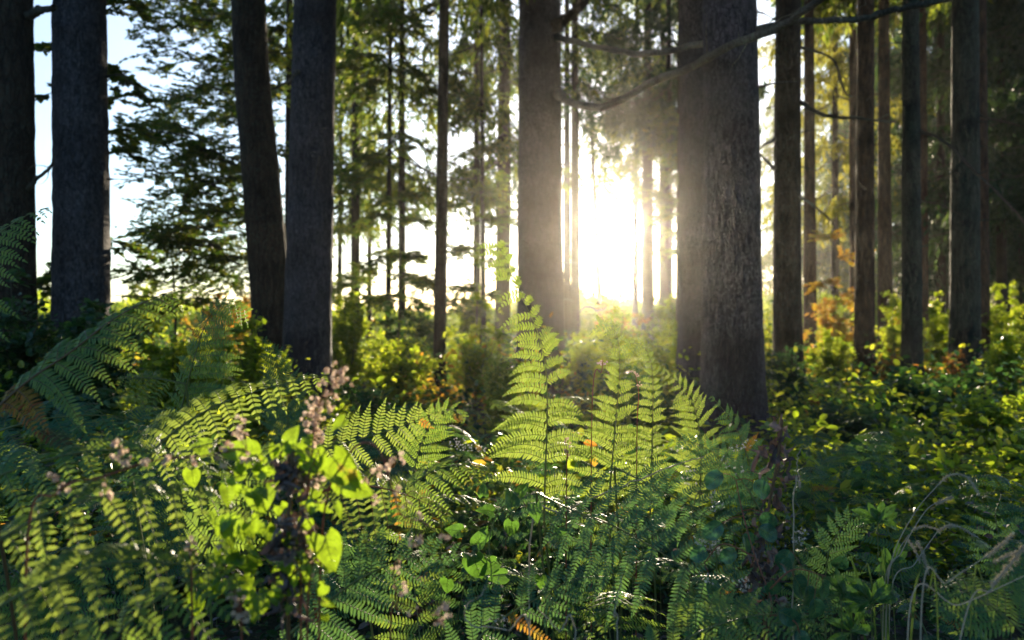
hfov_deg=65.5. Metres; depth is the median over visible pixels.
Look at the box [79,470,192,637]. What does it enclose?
fern frond
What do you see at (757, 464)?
fern frond
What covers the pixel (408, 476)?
fern frond
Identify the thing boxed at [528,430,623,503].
fern frond
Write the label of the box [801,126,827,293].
spruce tree
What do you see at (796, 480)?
stalk
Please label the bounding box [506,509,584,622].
fern frond
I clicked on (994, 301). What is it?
spruce tree
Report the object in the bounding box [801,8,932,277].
spruce tree
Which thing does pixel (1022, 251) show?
spruce tree
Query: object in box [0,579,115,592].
fern frond
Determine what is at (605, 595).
fern frond
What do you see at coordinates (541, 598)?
fern frond
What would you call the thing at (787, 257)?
spruce tree
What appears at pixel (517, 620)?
twig
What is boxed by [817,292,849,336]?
bush
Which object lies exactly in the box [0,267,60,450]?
bush
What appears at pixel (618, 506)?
fern frond
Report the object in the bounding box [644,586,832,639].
fern frond
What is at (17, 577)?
fern frond
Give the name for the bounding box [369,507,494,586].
fern frond
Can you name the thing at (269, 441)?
fern frond
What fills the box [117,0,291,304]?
beech tree
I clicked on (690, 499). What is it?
fern frond
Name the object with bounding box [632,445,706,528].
fern frond
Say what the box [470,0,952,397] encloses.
spruce tree
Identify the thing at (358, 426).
fern frond
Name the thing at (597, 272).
spruce tree
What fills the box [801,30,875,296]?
spruce tree
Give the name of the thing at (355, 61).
beech tree
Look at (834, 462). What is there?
fern frond
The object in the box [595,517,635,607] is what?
fern frond
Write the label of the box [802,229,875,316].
beech sapling
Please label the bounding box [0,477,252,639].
fern frond
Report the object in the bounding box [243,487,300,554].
fern frond
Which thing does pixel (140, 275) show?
beech sapling
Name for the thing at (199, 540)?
fern frond
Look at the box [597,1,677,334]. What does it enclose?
spruce tree
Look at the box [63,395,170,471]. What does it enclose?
fern frond
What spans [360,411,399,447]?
fern frond
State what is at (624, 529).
fern frond
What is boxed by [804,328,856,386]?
bush
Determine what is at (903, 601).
fern frond
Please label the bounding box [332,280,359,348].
bush
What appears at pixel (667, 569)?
fern frond
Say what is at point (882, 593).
seedling
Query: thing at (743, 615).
fern frond
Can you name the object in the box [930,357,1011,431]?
bush
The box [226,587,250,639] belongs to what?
seed stalk
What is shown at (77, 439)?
fern frond
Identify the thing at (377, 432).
fern frond
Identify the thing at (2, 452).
fern frond
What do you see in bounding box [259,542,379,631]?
fern frond
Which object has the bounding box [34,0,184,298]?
beech sapling
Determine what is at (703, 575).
fern frond
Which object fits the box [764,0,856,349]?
spruce tree
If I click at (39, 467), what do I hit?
fern frond
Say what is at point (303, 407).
fern frond
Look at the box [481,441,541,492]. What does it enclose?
fern frond
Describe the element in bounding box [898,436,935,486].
fern frond
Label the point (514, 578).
fern frond
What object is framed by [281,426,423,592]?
fern frond
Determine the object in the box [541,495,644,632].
fern frond
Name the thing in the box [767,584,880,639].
fern frond
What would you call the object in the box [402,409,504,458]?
fern frond
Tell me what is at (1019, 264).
spruce tree
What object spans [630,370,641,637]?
seed stalk
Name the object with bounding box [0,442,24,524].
fern frond
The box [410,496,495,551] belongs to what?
fern frond
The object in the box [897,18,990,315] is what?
spruce tree
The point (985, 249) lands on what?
spruce tree
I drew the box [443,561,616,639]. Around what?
fern frond
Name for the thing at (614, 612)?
twig
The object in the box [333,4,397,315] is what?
spruce tree
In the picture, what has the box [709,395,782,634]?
fern frond
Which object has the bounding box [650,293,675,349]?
bush
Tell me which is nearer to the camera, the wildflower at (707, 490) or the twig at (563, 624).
the twig at (563, 624)
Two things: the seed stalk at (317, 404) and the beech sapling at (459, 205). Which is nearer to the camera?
the seed stalk at (317, 404)
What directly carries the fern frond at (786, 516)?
on the ground at (272, 623)
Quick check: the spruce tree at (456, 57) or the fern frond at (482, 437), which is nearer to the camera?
the fern frond at (482, 437)
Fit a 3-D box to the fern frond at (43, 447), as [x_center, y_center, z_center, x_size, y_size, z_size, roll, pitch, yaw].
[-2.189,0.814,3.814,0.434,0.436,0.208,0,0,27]
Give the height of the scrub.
3.295 m
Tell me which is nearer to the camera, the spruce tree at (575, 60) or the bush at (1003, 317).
the bush at (1003, 317)
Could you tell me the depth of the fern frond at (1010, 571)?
1.42 m
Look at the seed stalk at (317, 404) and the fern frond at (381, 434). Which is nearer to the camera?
the seed stalk at (317, 404)
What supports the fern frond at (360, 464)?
on the ground at (272, 623)
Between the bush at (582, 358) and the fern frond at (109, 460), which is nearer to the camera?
the fern frond at (109, 460)
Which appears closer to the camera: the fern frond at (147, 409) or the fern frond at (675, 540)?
the fern frond at (675, 540)
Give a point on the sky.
(618, 241)
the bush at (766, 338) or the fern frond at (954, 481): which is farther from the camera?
the bush at (766, 338)
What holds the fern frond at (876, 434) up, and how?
on the ground at (272, 623)
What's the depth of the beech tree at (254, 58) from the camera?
8.68 m
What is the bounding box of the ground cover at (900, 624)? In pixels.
[0,419,1023,639]
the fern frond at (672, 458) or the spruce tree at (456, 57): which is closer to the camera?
the fern frond at (672, 458)
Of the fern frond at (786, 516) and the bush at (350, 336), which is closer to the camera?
the fern frond at (786, 516)
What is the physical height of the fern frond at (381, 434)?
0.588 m
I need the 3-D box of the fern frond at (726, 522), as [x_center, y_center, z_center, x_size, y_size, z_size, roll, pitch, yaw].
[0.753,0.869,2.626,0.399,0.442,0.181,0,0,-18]
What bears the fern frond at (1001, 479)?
on the ground at (272, 623)
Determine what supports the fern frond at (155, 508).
on the ground at (272, 623)
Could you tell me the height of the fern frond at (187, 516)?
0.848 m
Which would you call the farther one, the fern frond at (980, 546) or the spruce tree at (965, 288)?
the spruce tree at (965, 288)
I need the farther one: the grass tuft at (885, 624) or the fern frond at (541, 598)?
the fern frond at (541, 598)
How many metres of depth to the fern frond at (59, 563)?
0.91 m
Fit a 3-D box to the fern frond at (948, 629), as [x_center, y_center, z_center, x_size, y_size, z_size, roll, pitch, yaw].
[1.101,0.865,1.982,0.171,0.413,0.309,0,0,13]
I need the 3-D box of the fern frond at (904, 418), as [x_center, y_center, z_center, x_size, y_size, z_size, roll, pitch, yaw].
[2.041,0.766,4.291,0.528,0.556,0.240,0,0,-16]
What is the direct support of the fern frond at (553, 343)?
on the ground at (272, 623)
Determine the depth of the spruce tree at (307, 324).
7.31 m
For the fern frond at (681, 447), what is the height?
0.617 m
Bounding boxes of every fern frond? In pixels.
[0,207,51,342]
[0,280,209,639]
[0,398,191,508]
[0,428,89,520]
[0,434,228,561]
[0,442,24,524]
[0,444,39,478]
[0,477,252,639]
[0,490,158,632]
[0,543,248,639]
[0,546,147,638]
[0,549,161,639]
[0,559,57,639]
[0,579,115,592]
[1,461,64,490]
[2,524,120,545]
[7,432,106,477]
[32,514,182,639]
[32,536,179,639]
[36,443,81,482]
[42,388,116,445]
[42,522,200,625]
[49,409,122,486]
[51,418,173,502]
[55,483,137,554]
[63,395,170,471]
[73,557,298,639]
[79,419,121,480]
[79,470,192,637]
[92,472,211,624]
[97,405,161,461]
[98,454,267,583]
[113,454,256,631]
[114,449,232,502]
[117,370,213,639]
[129,369,348,639]
[130,407,217,476]
[130,448,225,631]
[136,509,278,630]
[160,478,219,628]
[164,500,219,612]
[166,295,252,639]
[166,470,221,504]
[176,439,322,639]
[193,465,221,480]
[236,446,329,509]
[243,445,317,513]
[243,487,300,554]
[248,434,300,487]
[252,336,325,635]
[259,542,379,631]
[261,445,295,500]
[267,426,327,443]
[270,535,394,634]
[275,472,428,636]
[279,522,476,639]
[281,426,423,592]
[290,484,332,534]
[299,462,449,639]
[303,397,447,636]
[310,440,393,613]
[314,494,388,637]
[317,424,371,447]
[318,444,395,548]
[318,523,372,639]
[343,494,515,638]
[349,426,403,463]
[358,457,506,639]
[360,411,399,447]
[361,532,459,639]
[366,405,427,518]
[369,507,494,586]
[373,449,459,573]
[389,424,500,539]
[395,397,468,632]
[396,517,457,596]
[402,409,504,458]
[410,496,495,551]
[418,552,523,636]
[419,454,460,496]
[423,565,573,639]
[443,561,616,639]
[457,433,538,531]
[469,492,615,638]
[476,239,599,639]
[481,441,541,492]
[491,400,539,506]
[491,442,589,637]
[491,454,618,563]
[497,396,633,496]
[497,481,533,516]
[500,563,581,639]
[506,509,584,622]
[508,513,668,635]
[509,417,588,477]
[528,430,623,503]
[535,463,798,639]
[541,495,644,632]
[559,495,645,598]
[567,315,646,639]
[567,591,666,639]
[578,471,648,523]
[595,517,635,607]
[596,465,712,572]
[597,442,646,529]
[598,522,720,636]
[602,561,712,633]
[604,499,663,639]
[613,457,814,636]
[613,558,734,639]
[619,337,670,638]
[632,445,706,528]
[638,518,686,636]
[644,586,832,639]
[645,444,765,598]
[648,518,694,613]
[656,366,738,635]
[666,433,773,639]
[673,574,748,639]
[675,573,731,639]
[681,462,750,523]
[687,515,799,630]
[694,606,759,639]
[702,459,765,491]
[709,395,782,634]
[711,483,806,613]
[721,551,820,587]
[738,546,896,639]
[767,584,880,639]
[782,453,933,547]
[783,467,844,578]
[785,506,869,639]
[789,435,865,513]
[802,440,895,555]
[819,514,1023,618]
[822,461,914,553]
[834,579,928,639]
[838,595,988,639]
[839,431,901,505]
[839,476,908,527]
[842,497,939,639]
[843,411,929,484]
[869,482,978,545]
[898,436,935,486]
[900,455,964,514]
[924,578,998,639]
[926,566,1023,639]
[938,474,1023,538]
[952,491,1023,639]
[981,540,1023,612]
[988,537,1023,604]
[989,488,1023,544]
[1004,509,1023,559]
[1010,418,1023,457]
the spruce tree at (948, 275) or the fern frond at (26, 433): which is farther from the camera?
the spruce tree at (948, 275)
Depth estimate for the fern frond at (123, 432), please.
3.28 m
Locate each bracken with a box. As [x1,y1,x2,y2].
[768,382,826,418]
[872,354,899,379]
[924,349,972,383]
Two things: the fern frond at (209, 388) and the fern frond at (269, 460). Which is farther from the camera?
the fern frond at (269, 460)
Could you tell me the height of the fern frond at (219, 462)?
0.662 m
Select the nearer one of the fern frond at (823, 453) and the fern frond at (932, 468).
the fern frond at (823, 453)
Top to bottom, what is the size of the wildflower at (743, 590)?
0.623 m
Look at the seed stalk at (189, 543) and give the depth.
0.97 m
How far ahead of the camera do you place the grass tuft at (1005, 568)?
1.15 m
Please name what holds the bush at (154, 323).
on the ground at (272, 623)
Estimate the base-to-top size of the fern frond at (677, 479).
0.770 m
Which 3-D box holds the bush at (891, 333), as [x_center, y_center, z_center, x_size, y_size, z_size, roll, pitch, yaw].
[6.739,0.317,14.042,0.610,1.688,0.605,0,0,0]
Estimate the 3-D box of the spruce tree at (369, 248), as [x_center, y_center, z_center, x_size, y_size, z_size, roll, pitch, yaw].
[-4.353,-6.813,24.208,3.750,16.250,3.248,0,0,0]
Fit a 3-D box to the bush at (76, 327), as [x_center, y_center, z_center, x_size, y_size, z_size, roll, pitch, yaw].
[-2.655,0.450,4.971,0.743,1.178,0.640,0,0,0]
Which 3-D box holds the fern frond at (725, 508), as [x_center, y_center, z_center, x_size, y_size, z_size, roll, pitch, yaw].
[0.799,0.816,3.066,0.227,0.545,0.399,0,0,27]
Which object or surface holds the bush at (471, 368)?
on the ground at (272, 623)
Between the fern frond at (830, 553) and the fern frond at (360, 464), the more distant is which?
the fern frond at (360, 464)
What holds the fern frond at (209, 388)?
on the ground at (272, 623)
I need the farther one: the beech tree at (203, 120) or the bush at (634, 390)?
the beech tree at (203, 120)
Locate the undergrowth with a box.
[0,300,1023,639]
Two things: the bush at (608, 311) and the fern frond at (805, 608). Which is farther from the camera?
the bush at (608, 311)
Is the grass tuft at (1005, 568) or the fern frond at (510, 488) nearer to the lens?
the grass tuft at (1005, 568)
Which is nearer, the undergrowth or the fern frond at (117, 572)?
the fern frond at (117, 572)
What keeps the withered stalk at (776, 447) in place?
on the ground at (272, 623)
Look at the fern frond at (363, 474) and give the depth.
2.61 m
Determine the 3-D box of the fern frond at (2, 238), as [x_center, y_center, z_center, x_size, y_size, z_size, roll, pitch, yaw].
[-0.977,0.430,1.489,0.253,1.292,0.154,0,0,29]
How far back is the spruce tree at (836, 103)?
23.89 m
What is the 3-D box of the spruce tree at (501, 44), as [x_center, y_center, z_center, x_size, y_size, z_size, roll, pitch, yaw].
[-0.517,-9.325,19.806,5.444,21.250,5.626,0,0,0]
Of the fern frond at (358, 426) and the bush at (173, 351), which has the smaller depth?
the fern frond at (358, 426)
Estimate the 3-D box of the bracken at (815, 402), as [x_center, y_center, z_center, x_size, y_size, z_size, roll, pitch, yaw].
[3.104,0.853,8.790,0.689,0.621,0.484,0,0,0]
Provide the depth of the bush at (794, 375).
8.34 m
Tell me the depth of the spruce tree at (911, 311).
10.30 m
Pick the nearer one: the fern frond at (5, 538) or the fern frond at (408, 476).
the fern frond at (5, 538)
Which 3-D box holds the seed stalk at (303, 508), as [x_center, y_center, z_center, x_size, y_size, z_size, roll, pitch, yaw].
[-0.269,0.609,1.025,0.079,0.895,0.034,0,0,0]
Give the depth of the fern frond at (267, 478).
3.83 m
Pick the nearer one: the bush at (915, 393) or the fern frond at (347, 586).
the fern frond at (347, 586)
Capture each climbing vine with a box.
[182,415,372,639]
[385,482,568,639]
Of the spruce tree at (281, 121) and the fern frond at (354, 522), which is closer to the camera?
the fern frond at (354, 522)
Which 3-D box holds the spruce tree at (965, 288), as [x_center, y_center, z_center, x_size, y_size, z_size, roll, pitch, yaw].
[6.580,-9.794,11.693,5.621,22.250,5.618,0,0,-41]
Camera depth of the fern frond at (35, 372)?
1.32 m
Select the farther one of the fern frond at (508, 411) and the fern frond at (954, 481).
the fern frond at (508, 411)
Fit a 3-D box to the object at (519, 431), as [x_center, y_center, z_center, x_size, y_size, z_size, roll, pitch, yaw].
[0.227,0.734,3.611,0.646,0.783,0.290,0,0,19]
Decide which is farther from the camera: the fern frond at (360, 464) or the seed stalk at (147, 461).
the fern frond at (360, 464)
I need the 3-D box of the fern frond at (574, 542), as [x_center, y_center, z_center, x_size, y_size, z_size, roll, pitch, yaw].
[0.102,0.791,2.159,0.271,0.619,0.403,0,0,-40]
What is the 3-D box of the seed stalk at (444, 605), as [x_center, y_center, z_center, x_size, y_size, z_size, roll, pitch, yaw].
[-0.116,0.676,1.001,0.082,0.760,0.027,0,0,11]
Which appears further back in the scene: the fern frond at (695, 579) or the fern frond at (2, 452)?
the fern frond at (2, 452)
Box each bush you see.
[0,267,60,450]
[14,298,144,455]
[117,279,167,368]
[124,328,236,449]
[200,292,250,367]
[222,310,300,443]
[329,381,454,465]
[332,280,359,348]
[332,289,371,412]
[351,328,443,405]
[352,404,414,560]
[368,279,463,364]
[441,292,511,410]
[446,286,492,354]
[473,351,546,442]
[549,328,601,401]
[570,302,668,380]
[594,297,651,347]
[600,365,684,447]
[637,319,677,395]
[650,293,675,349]
[763,310,772,371]
[764,342,822,421]
[799,393,902,468]
[803,295,853,362]
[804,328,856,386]
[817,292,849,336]
[844,364,959,435]
[875,290,900,363]
[875,305,946,347]
[875,317,900,349]
[923,290,948,369]
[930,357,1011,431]
[941,387,1023,472]
[980,320,1023,406]
[981,280,1023,363]
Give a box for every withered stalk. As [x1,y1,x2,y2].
[259,450,320,639]
[730,414,800,639]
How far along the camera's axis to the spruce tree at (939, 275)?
23.90 m
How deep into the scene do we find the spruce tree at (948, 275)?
29.53 m
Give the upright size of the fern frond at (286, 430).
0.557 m
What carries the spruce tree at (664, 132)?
on the ground at (272, 623)
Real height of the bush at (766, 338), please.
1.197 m
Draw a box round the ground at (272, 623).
[0,339,1023,639]
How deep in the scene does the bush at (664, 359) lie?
9.97 m
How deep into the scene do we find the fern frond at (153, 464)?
3.36 m
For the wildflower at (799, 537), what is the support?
on the ground at (272, 623)
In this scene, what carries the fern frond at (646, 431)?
on the ground at (272, 623)
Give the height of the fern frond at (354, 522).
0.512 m
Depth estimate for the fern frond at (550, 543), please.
1.99 m
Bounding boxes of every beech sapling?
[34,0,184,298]
[111,212,248,345]
[358,179,433,349]
[431,192,515,351]
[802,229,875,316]
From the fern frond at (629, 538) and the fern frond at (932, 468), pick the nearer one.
the fern frond at (629, 538)
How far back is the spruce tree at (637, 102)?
21.94 m
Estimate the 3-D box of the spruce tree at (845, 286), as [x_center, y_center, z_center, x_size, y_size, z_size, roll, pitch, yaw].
[17.027,-7.530,35.941,5.041,17.716,5.728,0,0,29]
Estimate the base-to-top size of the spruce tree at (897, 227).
22.442 m
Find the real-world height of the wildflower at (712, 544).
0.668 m
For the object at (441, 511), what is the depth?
1.80 m
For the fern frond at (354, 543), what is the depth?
2.40 m
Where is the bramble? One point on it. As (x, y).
(767, 530)
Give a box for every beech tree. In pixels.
[109,0,292,374]
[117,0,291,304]
[332,0,451,352]
[446,0,518,365]
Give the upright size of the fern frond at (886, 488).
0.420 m
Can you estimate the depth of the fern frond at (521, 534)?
2.73 m
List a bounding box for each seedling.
[816,567,866,633]
[824,604,873,639]
[844,574,897,639]
[851,500,897,639]
[874,540,906,639]
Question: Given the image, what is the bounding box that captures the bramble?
[689,470,848,639]
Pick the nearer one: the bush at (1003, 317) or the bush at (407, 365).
the bush at (407, 365)
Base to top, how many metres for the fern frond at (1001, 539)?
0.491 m
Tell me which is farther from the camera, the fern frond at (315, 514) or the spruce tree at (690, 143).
the spruce tree at (690, 143)
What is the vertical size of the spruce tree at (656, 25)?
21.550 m
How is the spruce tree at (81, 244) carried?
on the ground at (272, 623)
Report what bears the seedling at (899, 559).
on the ground at (272, 623)
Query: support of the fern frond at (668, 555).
on the ground at (272, 623)
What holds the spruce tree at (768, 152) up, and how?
on the ground at (272, 623)
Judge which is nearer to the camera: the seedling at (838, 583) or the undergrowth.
the seedling at (838, 583)
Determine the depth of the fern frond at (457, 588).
2.06 m
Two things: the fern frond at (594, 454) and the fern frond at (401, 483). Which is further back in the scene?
the fern frond at (594, 454)
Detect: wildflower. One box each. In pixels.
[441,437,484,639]
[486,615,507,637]
[663,435,756,639]
[693,535,721,636]
[704,573,755,635]
[785,526,807,609]
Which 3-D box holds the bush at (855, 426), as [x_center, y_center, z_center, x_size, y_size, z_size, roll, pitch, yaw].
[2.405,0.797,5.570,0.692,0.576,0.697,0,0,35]
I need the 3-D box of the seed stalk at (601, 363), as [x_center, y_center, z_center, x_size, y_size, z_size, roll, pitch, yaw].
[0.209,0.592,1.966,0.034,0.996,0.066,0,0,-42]
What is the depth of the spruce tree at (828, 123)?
58.20 m
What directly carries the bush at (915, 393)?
on the ground at (272, 623)
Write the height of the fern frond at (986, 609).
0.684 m
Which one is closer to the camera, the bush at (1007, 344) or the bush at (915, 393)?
the bush at (915, 393)
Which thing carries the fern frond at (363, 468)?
on the ground at (272, 623)
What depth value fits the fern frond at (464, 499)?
2.50 m
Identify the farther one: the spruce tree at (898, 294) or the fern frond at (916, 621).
the spruce tree at (898, 294)
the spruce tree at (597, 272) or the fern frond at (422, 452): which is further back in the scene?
the spruce tree at (597, 272)
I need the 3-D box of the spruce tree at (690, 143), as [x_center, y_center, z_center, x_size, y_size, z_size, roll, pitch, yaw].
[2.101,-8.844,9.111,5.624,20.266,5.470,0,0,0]
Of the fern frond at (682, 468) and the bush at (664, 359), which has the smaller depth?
the fern frond at (682, 468)
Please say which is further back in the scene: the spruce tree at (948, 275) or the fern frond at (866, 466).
the spruce tree at (948, 275)
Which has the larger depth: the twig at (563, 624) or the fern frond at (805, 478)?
the fern frond at (805, 478)
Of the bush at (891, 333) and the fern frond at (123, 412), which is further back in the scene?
the bush at (891, 333)
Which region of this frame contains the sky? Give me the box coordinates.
[34,0,1014,314]
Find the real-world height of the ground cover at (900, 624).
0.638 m
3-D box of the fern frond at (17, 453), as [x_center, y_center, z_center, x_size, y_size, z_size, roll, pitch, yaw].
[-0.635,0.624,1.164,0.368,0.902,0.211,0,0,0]
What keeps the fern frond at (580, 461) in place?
on the ground at (272, 623)
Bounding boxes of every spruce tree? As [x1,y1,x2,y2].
[0,0,57,446]
[49,0,168,428]
[221,0,574,402]
[238,0,448,352]
[242,0,419,225]
[272,0,336,432]
[333,0,516,338]
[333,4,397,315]
[334,0,419,354]
[378,0,599,361]
[392,0,518,351]
[449,0,676,344]
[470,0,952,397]
[561,0,646,361]
[563,0,641,341]
[578,0,769,350]
[581,0,676,338]
[583,0,677,348]
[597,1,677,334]
[641,0,678,343]
[672,0,703,413]
[684,0,799,457]
[758,1,935,311]
[760,0,896,378]
[760,93,819,301]
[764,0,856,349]
[764,0,896,362]
[801,0,992,364]
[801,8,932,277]
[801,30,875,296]
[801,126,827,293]
[818,47,848,280]
[819,0,951,358]
[829,18,1009,263]
[831,4,947,313]
[835,0,891,386]
[874,0,1022,316]
[875,0,1023,332]
[875,256,901,298]
[876,37,934,288]
[880,0,1023,385]
[897,1,1017,300]
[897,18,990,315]
[921,0,1023,248]
[931,19,1023,340]
[935,28,1017,331]
[947,0,1023,382]
[979,0,993,369]
[990,276,1017,306]
[1008,90,1023,301]
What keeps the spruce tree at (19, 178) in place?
on the ground at (272, 623)
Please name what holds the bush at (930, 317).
on the ground at (272, 623)
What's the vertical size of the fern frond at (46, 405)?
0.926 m
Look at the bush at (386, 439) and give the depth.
3.57 m
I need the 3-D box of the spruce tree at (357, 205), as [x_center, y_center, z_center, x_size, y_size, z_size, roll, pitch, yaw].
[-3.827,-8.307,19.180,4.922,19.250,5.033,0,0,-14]
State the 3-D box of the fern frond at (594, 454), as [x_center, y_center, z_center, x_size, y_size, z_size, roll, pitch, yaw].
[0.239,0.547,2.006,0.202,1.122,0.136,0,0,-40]
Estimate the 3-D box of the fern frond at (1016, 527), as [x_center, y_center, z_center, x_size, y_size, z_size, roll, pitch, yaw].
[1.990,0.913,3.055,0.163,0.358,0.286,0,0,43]
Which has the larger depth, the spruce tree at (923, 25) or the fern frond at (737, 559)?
the spruce tree at (923, 25)
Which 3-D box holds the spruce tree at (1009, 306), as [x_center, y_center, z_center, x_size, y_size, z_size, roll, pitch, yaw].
[21.329,-8.833,34.028,6.410,20.191,5.759,0,0,31]
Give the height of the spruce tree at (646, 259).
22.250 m
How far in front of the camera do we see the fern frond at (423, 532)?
2.71 m
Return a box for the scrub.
[37,286,1016,341]
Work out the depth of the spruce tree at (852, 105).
18.94 m
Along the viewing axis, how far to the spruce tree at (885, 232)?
17.40 m
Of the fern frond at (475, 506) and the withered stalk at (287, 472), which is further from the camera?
the fern frond at (475, 506)
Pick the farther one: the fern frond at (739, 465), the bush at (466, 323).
the bush at (466, 323)
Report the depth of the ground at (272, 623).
2.83 m
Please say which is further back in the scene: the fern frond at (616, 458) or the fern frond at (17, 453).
the fern frond at (616, 458)
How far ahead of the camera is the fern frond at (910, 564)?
2.28 m
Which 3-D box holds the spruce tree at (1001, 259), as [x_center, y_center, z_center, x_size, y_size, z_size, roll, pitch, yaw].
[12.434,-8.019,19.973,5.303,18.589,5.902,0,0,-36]
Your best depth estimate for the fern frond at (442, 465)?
3.97 m
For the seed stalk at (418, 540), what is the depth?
0.98 m
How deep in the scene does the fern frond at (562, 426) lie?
4.29 m
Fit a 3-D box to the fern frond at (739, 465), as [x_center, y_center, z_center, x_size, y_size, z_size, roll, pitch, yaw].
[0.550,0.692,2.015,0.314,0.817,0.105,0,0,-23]
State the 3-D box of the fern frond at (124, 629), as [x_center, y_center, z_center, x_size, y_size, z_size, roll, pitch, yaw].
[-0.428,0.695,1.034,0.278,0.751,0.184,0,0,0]
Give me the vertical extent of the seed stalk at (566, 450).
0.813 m
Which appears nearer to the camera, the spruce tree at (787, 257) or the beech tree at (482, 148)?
the spruce tree at (787, 257)
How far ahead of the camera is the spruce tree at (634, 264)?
29.90 m
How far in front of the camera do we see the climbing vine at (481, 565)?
1.54 m
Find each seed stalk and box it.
[23,414,252,639]
[184,535,223,639]
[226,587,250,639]
[271,448,325,639]
[300,360,353,639]
[318,442,450,639]
[390,555,451,639]
[564,437,570,639]
[590,360,609,639]
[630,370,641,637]
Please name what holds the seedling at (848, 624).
on the ground at (272, 623)
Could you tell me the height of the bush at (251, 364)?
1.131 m
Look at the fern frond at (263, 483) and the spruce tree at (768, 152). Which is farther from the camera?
the spruce tree at (768, 152)
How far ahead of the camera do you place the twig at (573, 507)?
1.75 m
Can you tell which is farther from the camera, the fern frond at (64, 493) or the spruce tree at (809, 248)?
the spruce tree at (809, 248)
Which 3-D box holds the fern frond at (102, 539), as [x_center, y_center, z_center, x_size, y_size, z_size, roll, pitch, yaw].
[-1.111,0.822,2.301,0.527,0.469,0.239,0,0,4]
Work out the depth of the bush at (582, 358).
9.42 m
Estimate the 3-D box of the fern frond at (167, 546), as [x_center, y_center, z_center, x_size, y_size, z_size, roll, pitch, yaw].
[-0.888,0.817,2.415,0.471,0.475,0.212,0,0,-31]
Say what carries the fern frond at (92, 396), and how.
on the ground at (272, 623)
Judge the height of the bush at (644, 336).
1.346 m
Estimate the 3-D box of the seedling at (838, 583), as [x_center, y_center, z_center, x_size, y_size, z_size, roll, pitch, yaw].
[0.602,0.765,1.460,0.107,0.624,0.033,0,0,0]
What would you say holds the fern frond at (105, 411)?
on the ground at (272, 623)
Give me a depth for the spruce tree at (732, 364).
6.01 m
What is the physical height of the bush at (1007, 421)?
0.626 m
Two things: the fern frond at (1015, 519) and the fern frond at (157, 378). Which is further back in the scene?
the fern frond at (1015, 519)
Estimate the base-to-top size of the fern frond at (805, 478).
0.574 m
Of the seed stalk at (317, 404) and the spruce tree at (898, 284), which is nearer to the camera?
the seed stalk at (317, 404)
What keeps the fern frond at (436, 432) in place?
on the ground at (272, 623)
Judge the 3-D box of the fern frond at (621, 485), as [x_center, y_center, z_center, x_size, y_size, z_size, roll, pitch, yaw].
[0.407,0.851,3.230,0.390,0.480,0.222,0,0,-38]
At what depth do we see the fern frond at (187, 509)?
2.58 m
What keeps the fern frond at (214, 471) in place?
on the ground at (272, 623)
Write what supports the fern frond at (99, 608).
on the ground at (272, 623)
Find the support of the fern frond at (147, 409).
on the ground at (272, 623)
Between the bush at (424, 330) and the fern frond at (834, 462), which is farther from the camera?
the bush at (424, 330)
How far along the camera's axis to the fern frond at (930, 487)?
3.12 m
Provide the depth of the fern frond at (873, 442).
3.20 m
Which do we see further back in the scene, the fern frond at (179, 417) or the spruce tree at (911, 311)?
the spruce tree at (911, 311)
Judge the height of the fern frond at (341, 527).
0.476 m
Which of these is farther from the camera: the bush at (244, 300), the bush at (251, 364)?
the bush at (244, 300)
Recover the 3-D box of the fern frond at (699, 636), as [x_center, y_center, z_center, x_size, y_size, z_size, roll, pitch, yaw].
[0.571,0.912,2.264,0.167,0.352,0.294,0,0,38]
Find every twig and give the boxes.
[464,586,530,639]
[528,456,703,637]
[537,607,576,639]
[613,576,621,639]
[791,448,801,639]
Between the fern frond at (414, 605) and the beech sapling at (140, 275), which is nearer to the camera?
the fern frond at (414, 605)
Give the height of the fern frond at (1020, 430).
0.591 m
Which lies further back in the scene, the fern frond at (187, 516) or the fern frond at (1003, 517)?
the fern frond at (1003, 517)
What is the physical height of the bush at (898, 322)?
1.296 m
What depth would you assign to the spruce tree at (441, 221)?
9.55 m
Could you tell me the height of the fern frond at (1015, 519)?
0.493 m
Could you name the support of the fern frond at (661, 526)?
on the ground at (272, 623)
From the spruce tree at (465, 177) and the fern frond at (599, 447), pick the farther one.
the spruce tree at (465, 177)
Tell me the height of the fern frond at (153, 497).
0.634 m
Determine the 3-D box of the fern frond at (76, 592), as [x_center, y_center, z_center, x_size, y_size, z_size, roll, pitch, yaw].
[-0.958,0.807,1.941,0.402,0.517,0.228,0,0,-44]
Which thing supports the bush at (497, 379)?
on the ground at (272, 623)
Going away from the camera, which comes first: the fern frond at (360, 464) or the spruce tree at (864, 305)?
the fern frond at (360, 464)
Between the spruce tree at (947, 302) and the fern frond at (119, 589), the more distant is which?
the spruce tree at (947, 302)
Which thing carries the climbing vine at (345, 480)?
on the ground at (272, 623)
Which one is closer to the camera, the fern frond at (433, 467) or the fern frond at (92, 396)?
the fern frond at (433, 467)
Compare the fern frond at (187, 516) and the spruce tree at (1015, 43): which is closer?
the fern frond at (187, 516)
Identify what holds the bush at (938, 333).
on the ground at (272, 623)
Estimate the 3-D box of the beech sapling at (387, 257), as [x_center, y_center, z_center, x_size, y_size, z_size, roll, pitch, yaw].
[-1.787,-0.600,12.691,1.362,3.398,0.814,0,0,0]
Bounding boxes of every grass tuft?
[838,472,980,639]
[907,533,1023,639]
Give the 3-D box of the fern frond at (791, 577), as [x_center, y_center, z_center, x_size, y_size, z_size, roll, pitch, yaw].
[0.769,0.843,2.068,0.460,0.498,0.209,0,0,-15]

